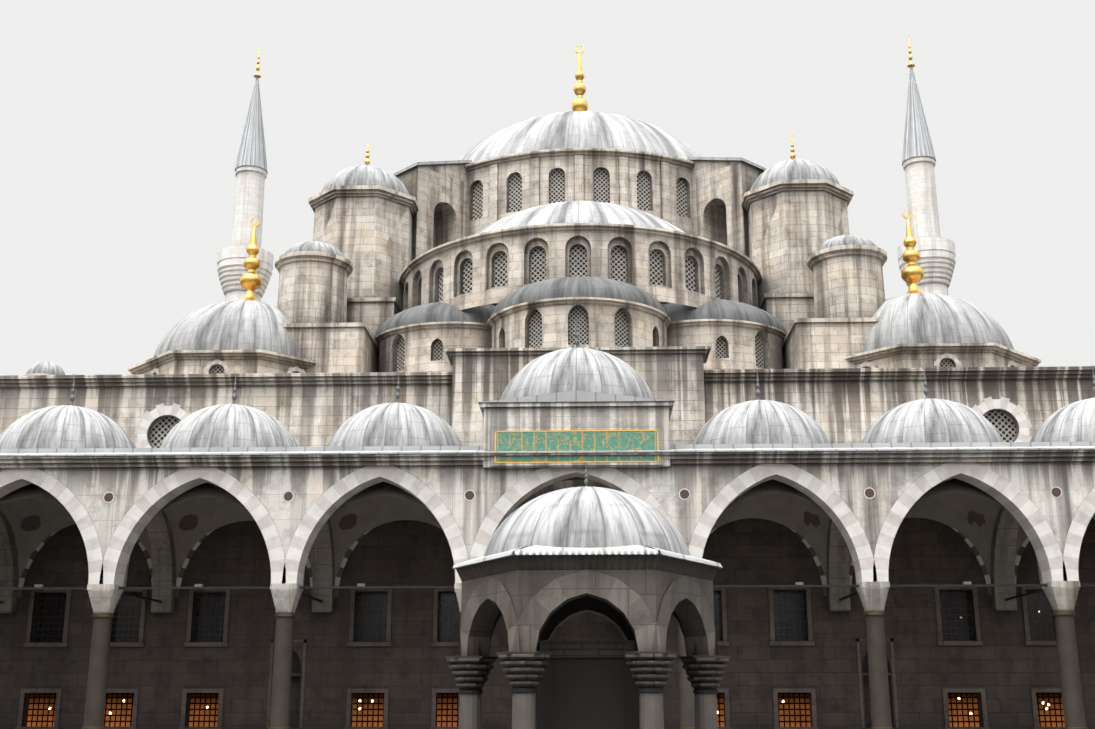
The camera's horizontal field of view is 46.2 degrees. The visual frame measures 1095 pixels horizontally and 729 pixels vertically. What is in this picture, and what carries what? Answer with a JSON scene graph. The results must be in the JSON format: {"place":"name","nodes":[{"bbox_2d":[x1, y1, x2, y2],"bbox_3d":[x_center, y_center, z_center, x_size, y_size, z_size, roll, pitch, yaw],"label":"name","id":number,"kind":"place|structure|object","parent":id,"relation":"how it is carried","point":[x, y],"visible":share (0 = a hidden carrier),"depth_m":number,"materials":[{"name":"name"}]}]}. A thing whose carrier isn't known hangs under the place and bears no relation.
{"place":"outdoors","nodes":[
{"label":"outdoors","id":0,"kind":"place"},
{"bbox_2d":[365,141,369,164],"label":"finial","id":1,"kind":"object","parent":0,"point":[367,160],"visible":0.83,"depth_m":72.77,"materials":[{"name":"gold metal"}]},
{"bbox_2d":[0,0,1094,375],"label":"sky","id":2,"kind":"structure","parent":0,"point":[122,122],"materials":[{"name":"white"}]},
{"bbox_2d":[49,611,1049,714],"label":"hall lamps","id":3,"kind":"object","parent":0,"point":[717,711],"visible":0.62,"depth_m":50.75,"materials":[{"name":"orange glass"}]},
{"bbox_2d":[393,157,765,259],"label":"buttresses","id":4,"kind":"structure","parent":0,"point":[721,186],"depth_m":73.53,"materials":[{"name":"stone"}]},
{"bbox_2d":[464,148,694,235],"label":"drum","id":5,"kind":"object","parent":4,"relation":"on","point":[651,183],"visible":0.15,"depth_m":73.42,"materials":[{"name":"stone"}]},
{"bbox_2d":[458,111,702,162],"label":"dome","id":6,"kind":"structure","parent":5,"relation":"on","point":[581,129],"depth_m":76.68,"materials":[{"name":"grey metal"}]},
{"bbox_2d":[572,45,587,110],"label":"finial","id":7,"kind":"object","parent":6,"relation":"on","point":[579,103],"visible":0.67,"depth_m":86.37,"materials":[{"name":"gold metal"}]},
{"bbox_2d":[790,135,795,159],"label":"finial","id":8,"kind":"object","parent":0,"point":[792,155],"visible":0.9,"depth_m":71.99,"materials":[{"name":"gold metal"}]},
{"bbox_2d":[844,343,1040,367],"bbox_3d":[18.114,2.029,61.952,10.202,3.450,10.202,0,-15,2],"label":"dome base","id":9,"kind":"object","parent":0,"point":[926,355],"visible":0.17,"depth_m":57.70,"materials":[{"name":"stone"}]},
{"bbox_2d":[864,293,1014,351],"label":"dome","id":10,"kind":"structure","parent":9,"relation":"on","point":[922,318],"depth_m":59.20,"materials":[{"name":"grey metal"}]},
{"bbox_2d":[901,210,923,294],"bbox_3d":[18.114,-5.479,63.964,2.051,4.725,1.999,0,-15,2],"label":"finial","id":11,"kind":"object","parent":10,"relation":"on","point":[912,273],"visible":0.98,"depth_m":63.58,"materials":[{"name":"metal"}]},
{"label":"court ground","id":12,"kind":"structure","parent":0,"visible":0},
{"bbox_2d":[217,166,273,301],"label":"minaret","id":13,"kind":"object","parent":12,"relation":"on","point":[248,207],"visible":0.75,"depth_m":114.69,"materials":[{"name":"white stone"}]},
{"bbox_2d":[235,75,267,173],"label":"minaret spire","id":14,"kind":"structure","parent":13,"relation":"on","point":[252,151],"depth_m":117.50,"materials":[{"name":"grey metal"}]},
{"bbox_2d":[254,47,260,77],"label":"finial","id":15,"kind":"object","parent":14,"relation":"on","point":[258,66],"visible":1,"depth_m":120.16,"materials":[{"name":"gold metal"}]},
{"bbox_2d":[279,293,882,372],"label":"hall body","id":16,"kind":"structure","parent":12,"relation":"on","point":[810,341],"depth_m":60.67,"materials":[{"name":"stone"}]},
{"bbox_2d":[26,373,53,374],"bbox_3d":[-24.546,1.789,62.467,2.000,2.380,2.000,0,-15,2],"label":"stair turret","id":17,"kind":"object","parent":16,"relation":"on","point":[39,374],"visible":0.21,"depth_m":61.83,"materials":[{"name":"stone"}]},
{"bbox_2d":[26,361,64,374],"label":"dome","id":18,"kind":"structure","parent":17,"relation":"on","point":[48,367],"depth_m":62.20,"materials":[{"name":"grey metal"}]},
{"bbox_2d":[275,251,352,322],"bbox_3d":[-11.603,-1.110,62.793,3.840,8.150,3.840,0,-15,2],"label":"corner turret","id":19,"kind":"object","parent":16,"relation":"on","point":[311,283],"visible":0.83,"depth_m":62.06,"materials":[{"name":"stone"}]},
{"bbox_2d":[284,241,344,256],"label":"small dome","id":20,"kind":"structure","parent":19,"relation":"on","point":[315,246],"depth_m":62.71,"materials":[{"name":"grey metal"}]},
{"bbox_2d":[308,185,418,310],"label":"pier tower","id":21,"kind":"structure","parent":16,"relation":"on","point":[366,230],"depth_m":69.21,"materials":[{"name":"stone"}]},
{"bbox_2d":[321,165,408,194],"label":"dome","id":22,"kind":"structure","parent":21,"relation":"on","point":[363,175],"depth_m":70.33,"materials":[{"name":"grey metal"}]},
{"bbox_2d":[374,297,785,371],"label":"exedra walls","id":23,"kind":"structure","parent":16,"relation":"on","point":[601,322],"depth_m":61.23,"materials":[{"name":"stone"}]},
{"bbox_2d":[374,302,495,336],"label":"half dome","id":24,"kind":"structure","parent":23,"relation":"on","point":[435,312],"depth_m":62.40,"materials":[{"name":"grey metal"}]},
{"bbox_2d":[490,276,667,316],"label":"half dome","id":25,"kind":"structure","parent":23,"relation":"on","point":[577,286],"depth_m":58.95,"materials":[{"name":"grey metal"}]},
{"bbox_2d":[663,299,786,332],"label":"half dome","id":26,"kind":"structure","parent":23,"relation":"on","point":[724,309],"depth_m":61.98,"materials":[{"name":"grey metal"}]},
{"bbox_2d":[399,223,761,310],"bbox_3d":[1.609,-3.722,65.177,19.720,3.630,9.860,0,-15,2],"label":"half-dome drum","id":27,"kind":"object","parent":16,"relation":"on","point":[658,264],"visible":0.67,"depth_m":61.83,"materials":[{"name":"stone"}]},
{"bbox_2d":[474,201,683,234],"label":"half dome","id":28,"kind":"structure","parent":27,"relation":"on","point":[579,212],"depth_m":64.98,"materials":[{"name":"grey metal"}]},
{"bbox_2d":[741,179,853,307],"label":"pier tower","id":29,"kind":"structure","parent":16,"relation":"on","point":[794,225],"depth_m":68.45,"materials":[{"name":"stone"}]},
{"bbox_2d":[751,159,839,189],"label":"dome","id":30,"kind":"structure","parent":29,"relation":"on","point":[794,169],"depth_m":69.56,"materials":[{"name":"grey metal"}]},
{"bbox_2d":[807,244,886,317],"bbox_3d":[14.682,-1.339,61.939,3.840,8.150,3.840,0,-15,2],"label":"corner turret","id":31,"kind":"object","parent":16,"relation":"on","point":[850,278],"visible":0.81,"depth_m":61.21,"materials":[{"name":"stone"}]},
{"bbox_2d":[815,235,876,251],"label":"small dome","id":32,"kind":"structure","parent":31,"relation":"on","point":[844,240],"depth_m":61.85,"materials":[{"name":"grey metal"}]},
{"bbox_2d":[446,545,730,728],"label":"pavilion","id":33,"kind":"structure","parent":12,"relation":"on","point":[587,684],"depth_m":22.13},
{"bbox_2d":[482,487,690,562],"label":"dome","id":34,"kind":"structure","parent":33,"relation":"on","point":[584,517],"depth_m":22.57,"materials":[{"name":"grey metal"}]},
{"bbox_2d":[584,467,587,486],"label":"finial","id":35,"kind":"object","parent":34,"relation":"on","point":[586,480],"visible":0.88,"depth_m":24.18,"materials":[{"name":"grey metal"}]},
{"bbox_2d":[457,569,718,655],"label":"arches","id":36,"kind":"structure","parent":33,"relation":"attached to","point":[523,634],"depth_m":21.84,"materials":[{"name":"grey stone"}]},
{"bbox_2d":[897,156,955,295],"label":"minaret","id":37,"kind":"object","parent":12,"relation":"on","point":[936,262],"visible":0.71,"depth_m":112.69,"materials":[{"name":"white stone"}]},
{"bbox_2d":[902,64,935,165],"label":"minaret spire","id":38,"kind":"structure","parent":37,"relation":"on","point":[917,141],"depth_m":115.54,"materials":[{"name":"grey metal"}]},
{"bbox_2d":[907,36,914,67],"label":"finial","id":39,"kind":"object","parent":38,"relation":"on","point":[910,57],"visible":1,"depth_m":118.23,"materials":[{"name":"gold metal"}]},
{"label":"portico platform","id":40,"kind":"structure","parent":0,"visible":0},
{"bbox_2d":[0,518,1094,728],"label":"back wall","id":41,"kind":"structure","parent":40,"relation":"on","point":[802,652],"depth_m":50.97,"materials":[{"name":"grey stone"}]},
{"bbox_2d":[128,349,316,373],"bbox_3d":[-14.967,2.317,63.028,10.202,3.450,10.202,0,-15,2],"label":"dome base","id":42,"kind":"object","parent":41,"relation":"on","point":[213,361],"visible":0.21,"depth_m":58.78,"materials":[{"name":"stone"}]},
{"bbox_2d":[153,300,297,356],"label":"dome","id":43,"kind":"structure","parent":42,"relation":"on","point":[240,325],"depth_m":60.25,"materials":[{"name":"grey metal"}]},
{"bbox_2d":[240,218,261,300],"bbox_3d":[-14.967,-5.190,65.040,2.051,4.725,1.999,0,-15,2],"label":"finial","id":44,"kind":"object","parent":43,"relation":"on","point":[250,281],"visible":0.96,"depth_m":64.65,"materials":[{"name":"metal"}]},
{"bbox_2d":[34,581,970,586],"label":"porch floodlights","id":45,"kind":"object","parent":41,"relation":"attached to","point":[358,584],"visible":0.67,"depth_m":51.16,"materials":[{"name":"white paint"}]},
{"bbox_2d":[0,506,1042,612],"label":"arches","id":46,"kind":"structure","parent":41,"relation":"attached to","point":[1003,542],"depth_m":51.01,"materials":[{"name":"stone"}]},
{"bbox_2d":[0,584,1094,602],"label":"tie rods","id":47,"kind":"object","parent":46,"relation":"attached to","point":[714,586],"visible":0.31,"depth_m":45.12,"materials":[{"name":"black metal"}]},
{"bbox_2d":[17,528,1028,597],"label":"transverse arches","id":48,"kind":"structure","parent":41,"relation":"attached to","point":[355,543],"depth_m":51.80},
{"bbox_2d":[0,346,1094,447],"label":"wall","id":49,"kind":"structure","parent":41,"relation":"on","point":[845,405],"depth_m":53.21,"materials":[{"name":"stone"}]},
{"bbox_2d":[135,396,1031,447],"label":"oculus voussoirs","id":50,"kind":"object","parent":49,"relation":"attached to","point":[985,406],"visible":0.44,"depth_m":52.76,"materials":[{"name":"grey stone"}]},
{"bbox_2d":[82,581,1086,728],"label":"portico columns","id":51,"kind":"structure","parent":40,"relation":"on","point":[1061,596],"depth_m":44.01,"materials":[{"name":"stone"}]},
{"bbox_2d":[0,462,1094,579],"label":"arcade wall","id":52,"kind":"structure","parent":51,"relation":"on","point":[848,484],"depth_m":45.32,"materials":[{"name":"grey stone"}]},
{"bbox_2d":[0,462,1094,585],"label":"arches","id":53,"kind":"structure","parent":52,"relation":"attached to","point":[1064,567],"depth_m":45.21,"materials":[{"name":"grey stone"}]},
{"bbox_2d":[0,442,1094,467],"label":"cornice","id":54,"kind":"structure","parent":52,"relation":"attached to","point":[949,452],"depth_m":45.57,"materials":[{"name":"grey stone"}]},
{"bbox_2d":[0,477,1094,579],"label":"portico vaults","id":55,"kind":"object","parent":52,"relation":"on","point":[952,503],"visible":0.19,"depth_m":51.35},
{"bbox_2d":[20,515,40,531],"bbox_3d":[-20.932,6.445,51.977,0.840,0.840,0.001,14,20,-41],"label":"medallion","id":56,"kind":"object","parent":55,"relation":"attached to","point":[30,523],"visible":1,"depth_m":51.98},
{"bbox_2d":[0,405,134,448],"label":"dome","id":57,"kind":"structure","parent":55,"relation":"on","point":[64,426],"depth_m":48.27,"materials":[{"name":"grey metal"}]},
{"bbox_2d":[70,374,75,405],"bbox_3d":[-18.769,1.040,50.762,0.360,1.398,0.351,0,-15,2],"label":"finial","id":58,"kind":"object","parent":57,"relation":"on","point":[72,397],"visible":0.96,"depth_m":50.69,"materials":[{"name":"grey metal"}]},
{"bbox_2d":[179,514,197,530],"bbox_3d":[-14.476,6.388,51.767,0.840,0.840,0.001,14,20,-41],"label":"medallion","id":59,"kind":"object","parent":55,"relation":"attached to","point":[188,522],"visible":1,"depth_m":51.76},
{"bbox_2d":[160,404,297,447],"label":"dome","id":60,"kind":"structure","parent":55,"relation":"on","point":[229,425],"depth_m":48.04,"materials":[{"name":"grey metal"}]},
{"bbox_2d":[232,372,237,403],"bbox_3d":[-12.313,0.983,50.552,0.360,1.398,0.351,0,-15,2],"label":"finial","id":61,"kind":"object","parent":60,"relation":"on","point":[234,396],"visible":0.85,"depth_m":50.48,"materials":[{"name":"grey metal"}]},
{"bbox_2d":[339,513,356,529],"bbox_3d":[-8.020,6.332,51.557,0.840,0.840,0.001,14,20,-41],"label":"medallion","id":62,"kind":"object","parent":55,"relation":"attached to","point":[347,521],"visible":1,"depth_m":51.56,"materials":[{"name":"black paint"}]},
{"bbox_2d":[327,403,462,446],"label":"dome","id":63,"kind":"structure","parent":55,"relation":"on","point":[395,424],"depth_m":47.81,"materials":[{"name":"grey metal"}]},
{"bbox_2d":[396,371,400,402],"bbox_3d":[-5.857,0.927,50.342,0.360,1.398,0.351,0,-15,2],"label":"finial","id":64,"kind":"object","parent":63,"relation":"on","point":[398,390],"visible":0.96,"depth_m":50.27,"materials":[{"name":"grey metal"}]},
{"bbox_2d":[478,390,673,495],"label":"inscription block","id":65,"kind":"structure","parent":55,"relation":"on","point":[576,420],"depth_m":45.60,"materials":[{"name":"stone"}]},
{"bbox_2d":[500,348,653,401],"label":"dome","id":66,"kind":"structure","parent":65,"relation":"on","point":[579,369],"depth_m":47.79,"materials":[{"name":"grey metal"}]},
{"bbox_2d":[574,318,578,347],"bbox_3d":[1.159,-1.176,50.661,0.360,1.398,0.351,0,-15,2],"label":"finial","id":67,"kind":"object","parent":66,"relation":"on","point":[576,342],"visible":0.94,"depth_m":50.59,"materials":[{"name":"grey metal"}]},
{"bbox_2d":[693,400,829,443],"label":"dome","id":68,"kind":"structure","parent":55,"relation":"on","point":[761,422],"depth_m":47.35,"materials":[{"name":"grey metal"}]},
{"bbox_2d":[755,368,760,399],"bbox_3d":[8.175,0.805,49.886,0.360,1.398,0.351,0,-15,2],"label":"finial","id":69,"kind":"object","parent":68,"relation":"on","point":[758,392],"visible":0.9,"depth_m":49.81,"materials":[{"name":"grey metal"}]},
{"bbox_2d":[804,511,820,527],"bbox_3d":[10.507,6.171,50.955,0.840,0.840,0.001,-15,19,45],"label":"medallion","id":70,"kind":"object","parent":55,"relation":"attached to","point":[809,517],"visible":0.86,"depth_m":50.95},
{"bbox_2d":[862,399,1002,442],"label":"dome","id":71,"kind":"structure","parent":55,"relation":"on","point":[931,421],"depth_m":47.17,"materials":[{"name":"grey metal"}]},
{"bbox_2d":[922,366,928,398],"bbox_3d":[14.632,0.749,49.676,0.360,1.398,0.351,0,-15,2],"label":"finial","id":72,"kind":"object","parent":71,"relation":"on","point":[926,391],"visible":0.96,"depth_m":49.60,"materials":[{"name":"grey metal"}]},
{"bbox_2d":[967,511,985,526],"bbox_3d":[16.963,6.114,50.745,0.840,0.840,0.001,-15,19,45],"label":"medallion","id":73,"kind":"object","parent":55,"relation":"attached to","point":[977,518],"visible":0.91,"depth_m":50.74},
{"bbox_2d":[1031,398,1094,441],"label":"dome","id":74,"kind":"structure","parent":55,"relation":"on","point":[1073,422],"depth_m":47.57,"materials":[{"name":"grey metal"}]},
{"bbox_2d":[1091,365,1094,397],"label":"finial","id":75,"kind":"object","parent":74,"relation":"on","point":[1093,377],"visible":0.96,"depth_m":49.46,"materials":[{"name":"grey metal"}]}
]}

